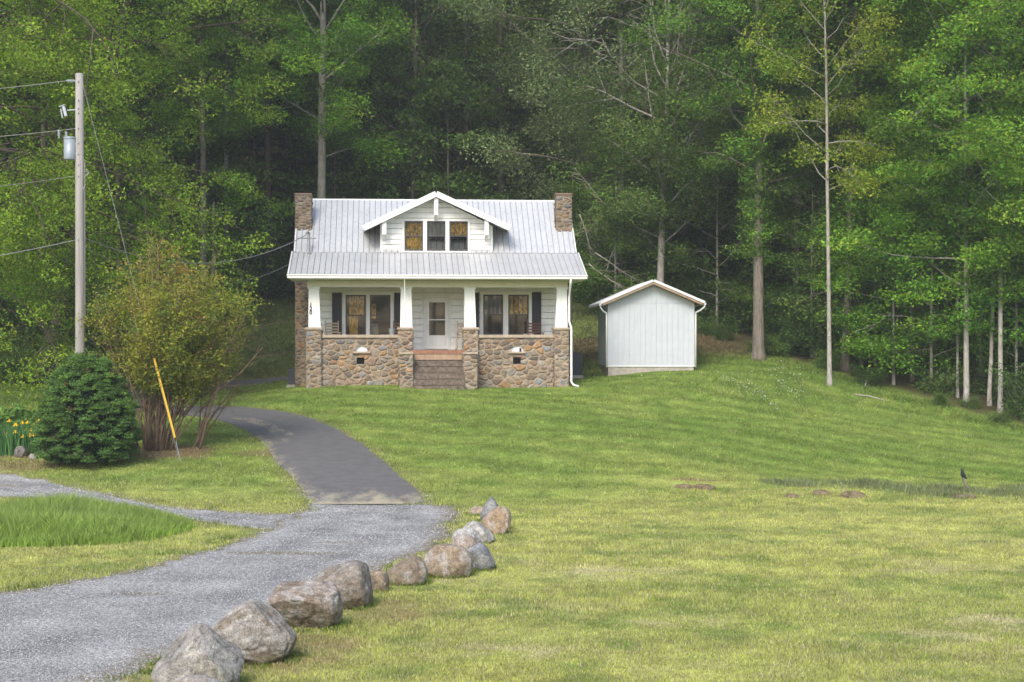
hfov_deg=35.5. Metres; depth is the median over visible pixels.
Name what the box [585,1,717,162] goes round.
forest tree
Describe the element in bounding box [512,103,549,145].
undergrowth bush
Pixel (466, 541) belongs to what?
boulder
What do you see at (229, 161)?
forest hemlock
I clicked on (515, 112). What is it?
forest hemlock
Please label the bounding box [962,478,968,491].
stake
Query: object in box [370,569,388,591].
boulder
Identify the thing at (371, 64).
forest tree
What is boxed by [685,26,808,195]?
forest tree
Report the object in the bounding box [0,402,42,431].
broadleaf plant
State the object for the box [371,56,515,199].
forest sapling
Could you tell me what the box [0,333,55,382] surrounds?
undergrowth bush
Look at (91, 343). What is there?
undergrowth bush
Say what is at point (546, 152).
undergrowth bush
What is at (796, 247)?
tall tree
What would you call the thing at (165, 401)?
guy wire
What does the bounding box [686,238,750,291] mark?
undergrowth bush
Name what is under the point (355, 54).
forest tree
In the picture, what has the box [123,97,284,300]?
forest sapling
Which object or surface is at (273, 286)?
undergrowth bush
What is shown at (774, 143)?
forest hemlock
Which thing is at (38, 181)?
power line
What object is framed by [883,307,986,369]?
undergrowth bush
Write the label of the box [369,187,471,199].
undergrowth bush
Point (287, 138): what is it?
forest tree
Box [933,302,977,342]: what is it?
undergrowth bush
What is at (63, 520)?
tall grass
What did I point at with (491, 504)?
boulder
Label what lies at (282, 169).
hemlock
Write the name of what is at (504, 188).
undergrowth bush
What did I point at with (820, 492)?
soil clod
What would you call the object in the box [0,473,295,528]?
gravel track
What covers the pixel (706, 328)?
undergrowth bush
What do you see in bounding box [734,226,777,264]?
undergrowth bush
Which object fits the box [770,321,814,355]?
undergrowth bush
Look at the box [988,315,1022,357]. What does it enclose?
undergrowth bush
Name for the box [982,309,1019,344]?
undergrowth bush
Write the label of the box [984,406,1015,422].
undergrowth bush
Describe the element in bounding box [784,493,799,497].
soil clod
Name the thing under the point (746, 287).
understory tree
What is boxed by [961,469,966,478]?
bird
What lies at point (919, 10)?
understory tree
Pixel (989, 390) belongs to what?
pale tree
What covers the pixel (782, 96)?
forest tree
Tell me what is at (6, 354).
undergrowth bush
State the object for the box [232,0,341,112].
forest tree
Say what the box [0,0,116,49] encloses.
forest tree
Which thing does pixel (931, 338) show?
understory tree
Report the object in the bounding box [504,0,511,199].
forest tree
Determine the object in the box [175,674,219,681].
boulder
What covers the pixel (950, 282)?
forest sapling
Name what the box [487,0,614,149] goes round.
forest tree
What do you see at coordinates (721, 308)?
undergrowth bush
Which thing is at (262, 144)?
forest hemlock
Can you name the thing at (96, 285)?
undergrowth bush
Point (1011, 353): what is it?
undergrowth bush
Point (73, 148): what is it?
utility pole
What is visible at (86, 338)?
undergrowth bush
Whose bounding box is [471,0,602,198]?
forest tree
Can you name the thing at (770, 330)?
undergrowth bush
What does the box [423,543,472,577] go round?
boulder
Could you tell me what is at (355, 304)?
window
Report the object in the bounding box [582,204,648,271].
undergrowth bush
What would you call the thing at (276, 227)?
undergrowth bush
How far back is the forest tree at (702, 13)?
91.00 m
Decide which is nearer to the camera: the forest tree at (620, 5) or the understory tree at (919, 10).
the understory tree at (919, 10)
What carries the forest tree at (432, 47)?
on the ground at (900, 386)
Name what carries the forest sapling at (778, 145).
on the ground at (900, 386)
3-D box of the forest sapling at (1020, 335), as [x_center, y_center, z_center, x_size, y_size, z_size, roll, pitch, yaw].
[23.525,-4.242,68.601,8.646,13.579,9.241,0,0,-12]
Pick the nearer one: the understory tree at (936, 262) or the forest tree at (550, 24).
the understory tree at (936, 262)
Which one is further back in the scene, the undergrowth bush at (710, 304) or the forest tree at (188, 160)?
the forest tree at (188, 160)
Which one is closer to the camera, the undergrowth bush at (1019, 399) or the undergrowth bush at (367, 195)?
the undergrowth bush at (1019, 399)
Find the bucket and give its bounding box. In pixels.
[389,329,394,334]
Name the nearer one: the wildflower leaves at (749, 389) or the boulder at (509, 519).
the boulder at (509, 519)
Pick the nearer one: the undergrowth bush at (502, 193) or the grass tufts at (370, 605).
the grass tufts at (370, 605)
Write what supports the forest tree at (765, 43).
on the ground at (900, 386)
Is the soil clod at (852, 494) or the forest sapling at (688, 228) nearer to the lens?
the soil clod at (852, 494)
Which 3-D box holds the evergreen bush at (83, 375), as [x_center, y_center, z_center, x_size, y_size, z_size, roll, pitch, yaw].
[-12.455,2.072,47.048,3.321,3.638,3.248,0,0,0]
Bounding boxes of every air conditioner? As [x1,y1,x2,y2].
[286,368,294,387]
[572,353,582,378]
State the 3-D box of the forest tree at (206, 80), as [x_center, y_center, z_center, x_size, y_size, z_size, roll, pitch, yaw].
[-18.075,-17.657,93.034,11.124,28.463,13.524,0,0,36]
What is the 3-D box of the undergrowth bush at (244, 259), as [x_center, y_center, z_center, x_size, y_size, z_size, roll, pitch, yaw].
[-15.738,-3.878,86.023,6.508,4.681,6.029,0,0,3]
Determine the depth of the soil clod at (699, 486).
44.26 m
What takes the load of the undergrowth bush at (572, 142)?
on the ground at (900, 386)
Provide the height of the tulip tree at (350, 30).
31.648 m
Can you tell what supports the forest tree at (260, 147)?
on the ground at (900, 386)
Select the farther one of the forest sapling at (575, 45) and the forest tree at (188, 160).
the forest sapling at (575, 45)
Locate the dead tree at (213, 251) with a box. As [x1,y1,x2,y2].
[211,202,215,328]
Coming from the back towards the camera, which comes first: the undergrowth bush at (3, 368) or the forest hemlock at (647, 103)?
the forest hemlock at (647, 103)
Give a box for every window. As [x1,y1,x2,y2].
[346,295,365,334]
[370,295,389,334]
[401,221,422,250]
[427,221,444,250]
[449,221,470,250]
[479,295,502,334]
[508,295,528,334]
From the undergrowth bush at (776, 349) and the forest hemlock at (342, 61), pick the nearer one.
the undergrowth bush at (776, 349)
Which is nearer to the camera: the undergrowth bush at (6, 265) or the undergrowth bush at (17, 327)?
the undergrowth bush at (17, 327)
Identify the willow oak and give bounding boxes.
[418,0,744,301]
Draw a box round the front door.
[425,299,447,348]
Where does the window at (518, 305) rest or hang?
in the house
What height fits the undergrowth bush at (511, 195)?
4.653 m
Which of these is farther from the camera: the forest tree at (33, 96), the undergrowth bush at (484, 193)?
the undergrowth bush at (484, 193)
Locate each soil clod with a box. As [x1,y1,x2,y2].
[675,484,691,488]
[692,483,715,489]
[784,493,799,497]
[812,489,830,495]
[838,490,866,498]
[952,493,975,498]
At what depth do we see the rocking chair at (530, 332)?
65.01 m
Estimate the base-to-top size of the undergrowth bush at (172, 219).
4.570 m
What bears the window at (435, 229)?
in the house
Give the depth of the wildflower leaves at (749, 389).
63.76 m
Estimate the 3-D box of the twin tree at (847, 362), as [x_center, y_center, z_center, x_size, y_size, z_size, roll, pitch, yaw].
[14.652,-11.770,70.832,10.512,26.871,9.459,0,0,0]
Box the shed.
[588,279,705,375]
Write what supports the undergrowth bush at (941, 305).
on the ground at (900, 386)
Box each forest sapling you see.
[0,97,62,250]
[102,50,198,200]
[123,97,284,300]
[263,66,410,256]
[314,19,417,188]
[356,92,457,198]
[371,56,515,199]
[389,72,495,199]
[425,4,503,100]
[511,17,580,146]
[548,0,604,102]
[638,133,741,272]
[639,109,770,293]
[673,104,792,266]
[721,104,865,290]
[878,79,997,310]
[952,95,1023,357]
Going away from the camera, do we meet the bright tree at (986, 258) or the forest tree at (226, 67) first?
the bright tree at (986, 258)
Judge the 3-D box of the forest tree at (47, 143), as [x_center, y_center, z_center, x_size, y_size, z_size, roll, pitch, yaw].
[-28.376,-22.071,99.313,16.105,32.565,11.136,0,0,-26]
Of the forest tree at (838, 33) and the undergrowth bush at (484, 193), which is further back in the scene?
the undergrowth bush at (484, 193)
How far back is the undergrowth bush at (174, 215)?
86.60 m
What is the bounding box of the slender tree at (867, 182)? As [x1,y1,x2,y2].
[733,0,916,385]
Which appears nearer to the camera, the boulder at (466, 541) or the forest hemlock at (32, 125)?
the boulder at (466, 541)
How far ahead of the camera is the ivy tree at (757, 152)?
70.99 m
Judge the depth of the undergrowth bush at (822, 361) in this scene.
69.74 m
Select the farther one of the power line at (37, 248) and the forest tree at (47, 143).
the forest tree at (47, 143)
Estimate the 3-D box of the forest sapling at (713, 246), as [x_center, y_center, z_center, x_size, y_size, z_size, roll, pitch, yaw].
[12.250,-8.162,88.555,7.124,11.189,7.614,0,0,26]
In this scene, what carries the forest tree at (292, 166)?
on the ground at (900, 386)
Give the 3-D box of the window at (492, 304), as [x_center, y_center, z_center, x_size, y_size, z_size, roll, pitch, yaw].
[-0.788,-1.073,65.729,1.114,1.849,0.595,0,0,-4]
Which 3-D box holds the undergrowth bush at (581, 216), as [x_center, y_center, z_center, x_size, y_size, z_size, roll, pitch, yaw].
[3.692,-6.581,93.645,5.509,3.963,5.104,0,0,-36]
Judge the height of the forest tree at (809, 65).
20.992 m
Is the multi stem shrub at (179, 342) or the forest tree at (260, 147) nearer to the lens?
the multi stem shrub at (179, 342)
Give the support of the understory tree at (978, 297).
on the ground at (900, 386)
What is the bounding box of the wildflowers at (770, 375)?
[716,360,803,408]
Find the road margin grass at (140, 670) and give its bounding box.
[4,496,471,681]
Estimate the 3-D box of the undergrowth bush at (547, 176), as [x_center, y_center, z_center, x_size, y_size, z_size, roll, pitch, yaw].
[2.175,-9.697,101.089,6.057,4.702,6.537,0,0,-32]
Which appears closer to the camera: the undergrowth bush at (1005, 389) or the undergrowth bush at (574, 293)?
the undergrowth bush at (1005, 389)
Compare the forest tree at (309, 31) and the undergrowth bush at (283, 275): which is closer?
the undergrowth bush at (283, 275)
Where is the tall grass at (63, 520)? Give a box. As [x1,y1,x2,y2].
[0,488,199,547]
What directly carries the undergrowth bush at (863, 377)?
on the ground at (900, 386)
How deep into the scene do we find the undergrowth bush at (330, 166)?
101.25 m
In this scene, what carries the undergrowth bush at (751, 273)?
on the ground at (900, 386)
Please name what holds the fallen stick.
on the ground at (900, 386)
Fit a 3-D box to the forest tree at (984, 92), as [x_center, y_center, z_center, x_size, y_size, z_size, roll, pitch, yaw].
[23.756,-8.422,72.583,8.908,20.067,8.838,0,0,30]
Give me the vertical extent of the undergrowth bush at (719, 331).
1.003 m
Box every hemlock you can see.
[0,61,69,208]
[2,60,112,180]
[46,76,168,290]
[91,21,199,266]
[181,71,273,203]
[184,2,312,271]
[218,2,358,245]
[241,7,330,198]
[327,6,402,102]
[503,1,584,190]
[503,3,577,116]
[623,3,690,185]
[727,51,791,193]
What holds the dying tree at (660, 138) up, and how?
on the ground at (900, 386)
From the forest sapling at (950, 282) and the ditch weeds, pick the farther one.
the forest sapling at (950, 282)
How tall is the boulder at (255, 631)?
0.938 m
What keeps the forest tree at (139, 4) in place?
on the ground at (900, 386)
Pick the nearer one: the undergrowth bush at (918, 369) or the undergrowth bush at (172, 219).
the undergrowth bush at (918, 369)
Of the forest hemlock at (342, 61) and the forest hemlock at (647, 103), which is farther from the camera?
the forest hemlock at (342, 61)
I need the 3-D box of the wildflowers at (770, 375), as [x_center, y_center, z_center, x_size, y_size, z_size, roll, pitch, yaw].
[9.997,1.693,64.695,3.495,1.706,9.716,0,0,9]
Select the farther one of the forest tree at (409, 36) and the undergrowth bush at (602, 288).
the forest tree at (409, 36)
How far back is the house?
64.67 m
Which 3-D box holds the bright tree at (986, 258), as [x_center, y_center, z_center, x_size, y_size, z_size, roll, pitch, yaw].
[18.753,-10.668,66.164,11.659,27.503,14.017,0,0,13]
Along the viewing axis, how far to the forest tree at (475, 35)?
111.47 m
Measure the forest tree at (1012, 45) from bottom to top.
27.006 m
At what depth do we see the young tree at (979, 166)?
66.76 m
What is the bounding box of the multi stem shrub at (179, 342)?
[70,230,290,451]
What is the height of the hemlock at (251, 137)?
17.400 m
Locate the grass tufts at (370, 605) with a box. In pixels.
[241,511,512,681]
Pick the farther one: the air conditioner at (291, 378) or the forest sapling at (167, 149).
the forest sapling at (167, 149)
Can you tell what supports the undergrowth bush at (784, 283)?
on the ground at (900, 386)
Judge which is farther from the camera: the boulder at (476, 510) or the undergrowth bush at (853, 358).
the undergrowth bush at (853, 358)
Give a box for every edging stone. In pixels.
[14,446,27,457]
[28,454,35,459]
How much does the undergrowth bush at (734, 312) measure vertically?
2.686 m
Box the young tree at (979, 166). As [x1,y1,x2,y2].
[888,0,1019,397]
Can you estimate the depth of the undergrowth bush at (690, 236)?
84.22 m
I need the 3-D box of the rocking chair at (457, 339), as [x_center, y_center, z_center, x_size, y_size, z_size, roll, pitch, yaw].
[-1.966,-0.233,64.521,0.630,1.170,1.030,0,0,3]
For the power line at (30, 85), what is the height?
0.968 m
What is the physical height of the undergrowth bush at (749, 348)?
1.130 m
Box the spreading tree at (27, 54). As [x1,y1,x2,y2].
[0,0,302,413]
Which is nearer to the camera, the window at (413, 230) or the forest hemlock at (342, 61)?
the window at (413, 230)
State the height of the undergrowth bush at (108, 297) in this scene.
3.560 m
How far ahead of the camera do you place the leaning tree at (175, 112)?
66.41 m
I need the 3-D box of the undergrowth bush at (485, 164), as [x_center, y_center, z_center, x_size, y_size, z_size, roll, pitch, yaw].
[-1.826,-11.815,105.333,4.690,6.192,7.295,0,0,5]
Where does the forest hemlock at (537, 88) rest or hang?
on the ground at (900, 386)
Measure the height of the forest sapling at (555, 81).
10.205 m
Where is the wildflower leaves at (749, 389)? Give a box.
[698,365,818,418]
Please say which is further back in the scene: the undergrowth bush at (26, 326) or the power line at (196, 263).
the undergrowth bush at (26, 326)
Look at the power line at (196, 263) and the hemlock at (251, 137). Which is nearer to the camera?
the power line at (196, 263)
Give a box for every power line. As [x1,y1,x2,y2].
[0,81,63,88]
[0,128,74,136]
[0,240,74,255]
[4,176,73,185]
[84,235,305,263]
[84,246,288,284]
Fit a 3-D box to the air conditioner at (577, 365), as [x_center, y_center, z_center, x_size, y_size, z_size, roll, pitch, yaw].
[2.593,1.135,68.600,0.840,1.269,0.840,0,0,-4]
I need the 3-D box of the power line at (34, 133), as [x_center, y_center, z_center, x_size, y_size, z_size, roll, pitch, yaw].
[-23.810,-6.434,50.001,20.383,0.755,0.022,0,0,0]
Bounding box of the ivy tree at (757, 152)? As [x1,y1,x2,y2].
[609,0,918,360]
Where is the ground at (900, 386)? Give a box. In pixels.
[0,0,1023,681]
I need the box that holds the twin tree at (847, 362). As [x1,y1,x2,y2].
[750,0,938,370]
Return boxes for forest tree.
[0,0,86,155]
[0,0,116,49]
[0,0,153,332]
[0,1,50,229]
[0,16,52,138]
[11,0,244,291]
[95,0,273,286]
[128,0,316,239]
[136,0,295,239]
[146,0,275,174]
[182,0,335,222]
[220,0,361,233]
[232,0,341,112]
[236,0,382,245]
[314,0,406,133]
[328,1,423,119]
[331,0,456,198]
[347,0,502,198]
[350,0,479,180]
[377,0,558,199]
[404,0,470,71]
[417,0,554,177]
[422,2,521,117]
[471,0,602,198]
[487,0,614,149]
[491,0,691,265]
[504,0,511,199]
[504,0,670,204]
[543,0,727,225]
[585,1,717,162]
[593,0,732,159]
[640,0,807,87]
[685,0,899,353]
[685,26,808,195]
[721,1,791,236]
[739,16,864,163]
[767,7,948,167]
[772,13,880,164]
[785,0,971,299]
[814,0,980,321]
[897,3,1023,251]
[951,21,1022,276]
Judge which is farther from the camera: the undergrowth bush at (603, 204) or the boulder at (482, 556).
the undergrowth bush at (603, 204)
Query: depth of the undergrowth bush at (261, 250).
91.72 m
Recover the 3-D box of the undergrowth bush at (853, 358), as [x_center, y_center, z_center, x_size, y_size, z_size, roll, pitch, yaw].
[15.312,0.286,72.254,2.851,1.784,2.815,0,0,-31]
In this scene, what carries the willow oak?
on the ground at (900, 386)
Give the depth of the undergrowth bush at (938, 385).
67.59 m
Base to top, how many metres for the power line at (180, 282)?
1.274 m
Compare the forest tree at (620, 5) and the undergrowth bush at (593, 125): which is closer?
the forest tree at (620, 5)
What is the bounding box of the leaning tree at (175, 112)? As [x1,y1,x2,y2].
[0,0,343,379]
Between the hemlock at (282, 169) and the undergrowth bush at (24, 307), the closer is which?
the undergrowth bush at (24, 307)
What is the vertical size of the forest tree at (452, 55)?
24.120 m
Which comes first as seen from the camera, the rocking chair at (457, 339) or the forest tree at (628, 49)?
the rocking chair at (457, 339)
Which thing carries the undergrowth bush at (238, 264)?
on the ground at (900, 386)
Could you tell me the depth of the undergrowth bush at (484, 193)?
101.65 m
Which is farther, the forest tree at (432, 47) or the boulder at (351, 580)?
the forest tree at (432, 47)
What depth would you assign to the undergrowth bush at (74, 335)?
68.82 m
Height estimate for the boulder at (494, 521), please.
0.748 m
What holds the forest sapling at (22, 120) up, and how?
on the ground at (900, 386)
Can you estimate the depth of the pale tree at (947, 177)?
65.24 m
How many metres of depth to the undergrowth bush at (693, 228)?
87.35 m
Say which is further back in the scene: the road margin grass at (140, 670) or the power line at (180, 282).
the power line at (180, 282)
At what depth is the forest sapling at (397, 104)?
95.64 m
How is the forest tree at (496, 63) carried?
on the ground at (900, 386)
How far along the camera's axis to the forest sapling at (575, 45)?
122.24 m
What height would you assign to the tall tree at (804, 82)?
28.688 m
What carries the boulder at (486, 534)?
on the ground at (900, 386)
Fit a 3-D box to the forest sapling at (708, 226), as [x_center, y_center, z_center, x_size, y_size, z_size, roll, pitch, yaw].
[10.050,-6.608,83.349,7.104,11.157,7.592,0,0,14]
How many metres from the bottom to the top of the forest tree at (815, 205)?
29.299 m
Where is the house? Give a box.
[287,191,587,389]
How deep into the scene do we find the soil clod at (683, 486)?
44.44 m
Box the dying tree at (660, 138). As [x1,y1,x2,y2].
[540,0,774,282]
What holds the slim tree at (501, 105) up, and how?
on the ground at (900, 386)
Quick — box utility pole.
[57,73,88,435]
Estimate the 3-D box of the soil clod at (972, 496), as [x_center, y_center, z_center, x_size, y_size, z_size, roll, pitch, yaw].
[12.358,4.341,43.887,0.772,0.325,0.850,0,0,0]
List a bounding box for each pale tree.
[862,0,1023,412]
[903,0,1023,405]
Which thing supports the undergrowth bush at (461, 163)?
on the ground at (900, 386)
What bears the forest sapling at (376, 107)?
on the ground at (900, 386)
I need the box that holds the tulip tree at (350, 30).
[236,0,419,198]
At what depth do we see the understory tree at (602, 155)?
80.38 m
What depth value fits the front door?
65.29 m
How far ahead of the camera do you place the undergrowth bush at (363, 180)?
104.65 m
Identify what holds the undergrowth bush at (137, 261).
on the ground at (900, 386)
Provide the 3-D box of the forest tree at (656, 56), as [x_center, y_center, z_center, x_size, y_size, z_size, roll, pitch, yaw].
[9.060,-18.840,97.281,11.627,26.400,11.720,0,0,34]
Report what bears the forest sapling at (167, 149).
on the ground at (900, 386)
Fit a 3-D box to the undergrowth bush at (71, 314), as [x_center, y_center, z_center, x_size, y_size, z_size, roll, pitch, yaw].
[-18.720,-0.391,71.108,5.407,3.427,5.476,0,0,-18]
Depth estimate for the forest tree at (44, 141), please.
75.40 m
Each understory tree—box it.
[543,132,672,312]
[630,82,795,324]
[716,115,896,357]
[747,91,920,365]
[790,26,975,365]
[791,149,976,384]
[801,115,989,381]
[813,97,1023,391]
[847,0,1012,377]
[879,1,1023,377]
[902,98,1023,402]
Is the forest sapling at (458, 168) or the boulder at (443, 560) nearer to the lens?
the boulder at (443, 560)
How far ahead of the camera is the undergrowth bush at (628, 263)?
83.34 m
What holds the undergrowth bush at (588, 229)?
on the ground at (900, 386)
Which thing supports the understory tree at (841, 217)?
on the ground at (900, 386)
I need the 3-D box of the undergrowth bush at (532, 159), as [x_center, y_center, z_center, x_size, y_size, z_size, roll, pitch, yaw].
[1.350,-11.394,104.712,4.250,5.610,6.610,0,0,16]
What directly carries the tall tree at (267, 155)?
on the ground at (900, 386)
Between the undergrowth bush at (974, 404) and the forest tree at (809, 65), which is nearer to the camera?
the undergrowth bush at (974, 404)
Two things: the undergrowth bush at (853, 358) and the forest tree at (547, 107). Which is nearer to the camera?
the undergrowth bush at (853, 358)
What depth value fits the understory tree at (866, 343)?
67.67 m
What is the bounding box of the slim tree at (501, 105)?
[407,0,574,199]
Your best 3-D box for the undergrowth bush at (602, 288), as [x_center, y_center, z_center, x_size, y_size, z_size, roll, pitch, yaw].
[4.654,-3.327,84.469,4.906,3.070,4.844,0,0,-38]
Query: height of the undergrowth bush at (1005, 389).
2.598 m
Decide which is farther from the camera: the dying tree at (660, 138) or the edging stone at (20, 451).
the dying tree at (660, 138)
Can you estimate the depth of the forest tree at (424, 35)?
127.01 m
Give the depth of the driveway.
48.32 m
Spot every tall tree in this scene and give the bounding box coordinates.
[79,0,297,314]
[169,0,344,298]
[685,0,875,313]
[775,0,968,318]
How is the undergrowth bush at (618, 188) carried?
on the ground at (900, 386)
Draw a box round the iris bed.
[0,419,40,455]
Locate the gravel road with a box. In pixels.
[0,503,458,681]
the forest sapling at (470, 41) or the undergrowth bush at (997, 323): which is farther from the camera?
the forest sapling at (470, 41)
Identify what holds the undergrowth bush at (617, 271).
on the ground at (900, 386)
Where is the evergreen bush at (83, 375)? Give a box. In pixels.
[29,350,144,464]
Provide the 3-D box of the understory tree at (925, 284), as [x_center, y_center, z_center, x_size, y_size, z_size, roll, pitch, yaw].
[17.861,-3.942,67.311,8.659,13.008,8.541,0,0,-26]
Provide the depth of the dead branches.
78.99 m
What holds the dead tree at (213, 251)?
on the ground at (900, 386)
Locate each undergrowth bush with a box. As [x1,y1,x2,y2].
[0,238,27,299]
[0,269,108,348]
[0,279,43,343]
[0,283,56,342]
[0,297,62,364]
[0,326,38,369]
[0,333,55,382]
[2,226,69,288]
[4,300,45,358]
[30,296,127,366]
[32,317,129,369]
[38,316,120,360]
[63,299,195,387]
[85,273,114,307]
[85,283,172,342]
[101,255,170,306]
[102,246,175,279]
[121,206,217,251]
[157,200,230,267]
[160,263,248,326]
[166,212,283,319]
[170,223,270,305]
[215,227,292,273]
[238,254,289,299]
[253,222,294,299]
[255,209,289,246]
[289,136,353,195]
[330,165,398,197]
[340,187,403,198]
[349,73,397,143]
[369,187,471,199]
[417,181,523,199]
[423,147,493,192]
[434,157,512,199]
[454,113,518,199]
[454,192,545,199]
[472,88,528,143]
[481,179,525,199]
[483,138,570,188]
[488,146,579,199]
[503,122,569,189]
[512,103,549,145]
[537,136,580,172]
[549,196,629,251]
[557,174,584,209]
[561,111,615,143]
[572,215,627,252]
[572,217,618,300]
[576,246,647,300]
[578,178,651,266]
[580,163,652,202]
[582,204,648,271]
[582,246,674,295]
[605,265,669,295]
[608,187,684,238]
[616,220,709,269]
[624,213,738,254]
[627,223,748,298]
[664,270,737,322]
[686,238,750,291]
[694,314,726,335]
[696,282,787,333]
[706,287,738,313]
[711,322,738,340]
[726,262,826,322]
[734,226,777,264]
[742,337,766,352]
[748,309,797,342]
[764,332,801,357]
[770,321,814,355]
[774,300,864,359]
[779,258,863,310]
[790,293,853,346]
[807,227,875,268]
[807,348,848,369]
[821,306,870,343]
[826,329,885,364]
[848,361,887,386]
[852,296,929,342]
[871,318,955,377]
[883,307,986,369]
[906,353,962,394]
[915,272,959,320]
[925,391,956,405]
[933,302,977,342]
[935,339,988,376]
[944,357,997,393]
[955,391,983,408]
[970,349,1023,409]
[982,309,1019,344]
[982,315,1023,371]
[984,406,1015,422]
[985,362,1023,421]
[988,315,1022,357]
[993,352,1023,386]
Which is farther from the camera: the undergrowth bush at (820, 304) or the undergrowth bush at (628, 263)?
the undergrowth bush at (628, 263)
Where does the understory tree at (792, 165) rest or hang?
on the ground at (900, 386)
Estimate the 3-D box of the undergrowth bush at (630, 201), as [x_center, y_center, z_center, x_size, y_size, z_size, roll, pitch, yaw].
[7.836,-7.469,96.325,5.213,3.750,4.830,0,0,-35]
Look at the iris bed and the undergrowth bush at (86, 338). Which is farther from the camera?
the undergrowth bush at (86, 338)
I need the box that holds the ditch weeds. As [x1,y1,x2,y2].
[757,477,1023,502]
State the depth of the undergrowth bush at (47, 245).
85.84 m
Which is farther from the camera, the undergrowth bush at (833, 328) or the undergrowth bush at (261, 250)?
the undergrowth bush at (261, 250)
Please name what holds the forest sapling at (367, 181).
on the ground at (900, 386)
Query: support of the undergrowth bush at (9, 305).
on the ground at (900, 386)
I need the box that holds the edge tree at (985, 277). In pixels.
[904,0,1023,295]
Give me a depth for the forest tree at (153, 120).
82.72 m
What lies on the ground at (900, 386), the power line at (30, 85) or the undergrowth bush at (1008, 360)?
the undergrowth bush at (1008, 360)
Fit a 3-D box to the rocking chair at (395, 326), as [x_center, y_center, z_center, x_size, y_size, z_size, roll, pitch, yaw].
[-4.583,-0.233,64.313,0.630,1.170,1.030,0,0,10]
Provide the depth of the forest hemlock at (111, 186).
83.50 m
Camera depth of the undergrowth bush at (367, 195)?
99.86 m
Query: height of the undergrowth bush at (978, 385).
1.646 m
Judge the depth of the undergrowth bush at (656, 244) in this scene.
82.31 m
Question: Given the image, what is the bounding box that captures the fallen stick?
[854,394,884,400]
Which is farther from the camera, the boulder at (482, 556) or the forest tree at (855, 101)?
the forest tree at (855, 101)
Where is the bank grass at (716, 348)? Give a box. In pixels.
[0,297,1023,433]
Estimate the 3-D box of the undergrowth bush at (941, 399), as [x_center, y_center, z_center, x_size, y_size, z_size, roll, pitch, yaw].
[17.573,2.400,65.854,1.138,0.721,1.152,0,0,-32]
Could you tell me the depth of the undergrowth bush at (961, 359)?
69.92 m
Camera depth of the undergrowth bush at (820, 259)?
90.82 m
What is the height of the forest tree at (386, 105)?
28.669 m
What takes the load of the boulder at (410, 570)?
on the ground at (900, 386)
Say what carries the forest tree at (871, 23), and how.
on the ground at (900, 386)
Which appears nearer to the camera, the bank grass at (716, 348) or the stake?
the stake
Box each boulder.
[151,623,243,681]
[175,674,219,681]
[211,599,296,665]
[268,580,342,628]
[311,560,372,609]
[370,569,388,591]
[387,555,427,585]
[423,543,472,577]
[450,534,476,548]
[452,527,480,542]
[464,521,494,543]
[467,542,494,569]
[469,506,482,515]
[479,496,498,520]
[481,506,508,534]
[507,508,510,526]
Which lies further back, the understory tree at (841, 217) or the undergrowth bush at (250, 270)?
the undergrowth bush at (250, 270)
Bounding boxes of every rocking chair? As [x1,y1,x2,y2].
[324,321,340,334]
[388,321,399,334]
[454,321,463,349]
[527,321,544,334]
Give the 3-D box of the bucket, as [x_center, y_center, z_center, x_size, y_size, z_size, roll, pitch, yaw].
[-4.740,-0.370,63.198,0.250,0.245,0.256,0,0,45]
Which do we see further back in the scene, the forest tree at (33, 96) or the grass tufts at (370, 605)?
the forest tree at (33, 96)
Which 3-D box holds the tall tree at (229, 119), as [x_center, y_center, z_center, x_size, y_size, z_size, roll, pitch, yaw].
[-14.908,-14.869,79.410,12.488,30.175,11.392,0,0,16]
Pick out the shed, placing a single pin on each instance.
(647, 326)
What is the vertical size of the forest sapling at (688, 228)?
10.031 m
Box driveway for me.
[91,377,426,503]
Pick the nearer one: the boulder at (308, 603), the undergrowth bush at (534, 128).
the boulder at (308, 603)
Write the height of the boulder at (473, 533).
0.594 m
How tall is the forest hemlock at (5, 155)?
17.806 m
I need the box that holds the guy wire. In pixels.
[83,86,179,458]
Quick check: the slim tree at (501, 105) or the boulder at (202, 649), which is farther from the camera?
the slim tree at (501, 105)
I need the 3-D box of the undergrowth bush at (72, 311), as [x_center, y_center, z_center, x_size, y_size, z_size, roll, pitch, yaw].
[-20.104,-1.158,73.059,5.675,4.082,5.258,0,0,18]
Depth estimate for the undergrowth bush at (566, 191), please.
99.06 m
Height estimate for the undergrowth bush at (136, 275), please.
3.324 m
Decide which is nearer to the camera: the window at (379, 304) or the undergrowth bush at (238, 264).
the window at (379, 304)
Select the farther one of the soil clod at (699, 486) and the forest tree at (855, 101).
the forest tree at (855, 101)
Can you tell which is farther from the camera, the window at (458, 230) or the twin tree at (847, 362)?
the twin tree at (847, 362)
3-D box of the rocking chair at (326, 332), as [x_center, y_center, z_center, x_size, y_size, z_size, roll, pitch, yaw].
[-7.200,-0.233,64.110,0.630,1.170,1.030,0,0,-10]
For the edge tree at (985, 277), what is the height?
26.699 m
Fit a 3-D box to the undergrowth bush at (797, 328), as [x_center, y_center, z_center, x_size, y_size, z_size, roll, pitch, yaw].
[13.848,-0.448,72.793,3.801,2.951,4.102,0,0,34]
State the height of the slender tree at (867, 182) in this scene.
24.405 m
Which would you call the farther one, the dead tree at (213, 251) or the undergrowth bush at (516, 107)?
the undergrowth bush at (516, 107)
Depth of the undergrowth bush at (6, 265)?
82.88 m
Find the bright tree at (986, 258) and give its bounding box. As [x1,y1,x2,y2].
[821,0,1023,405]
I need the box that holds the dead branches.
[571,157,674,291]

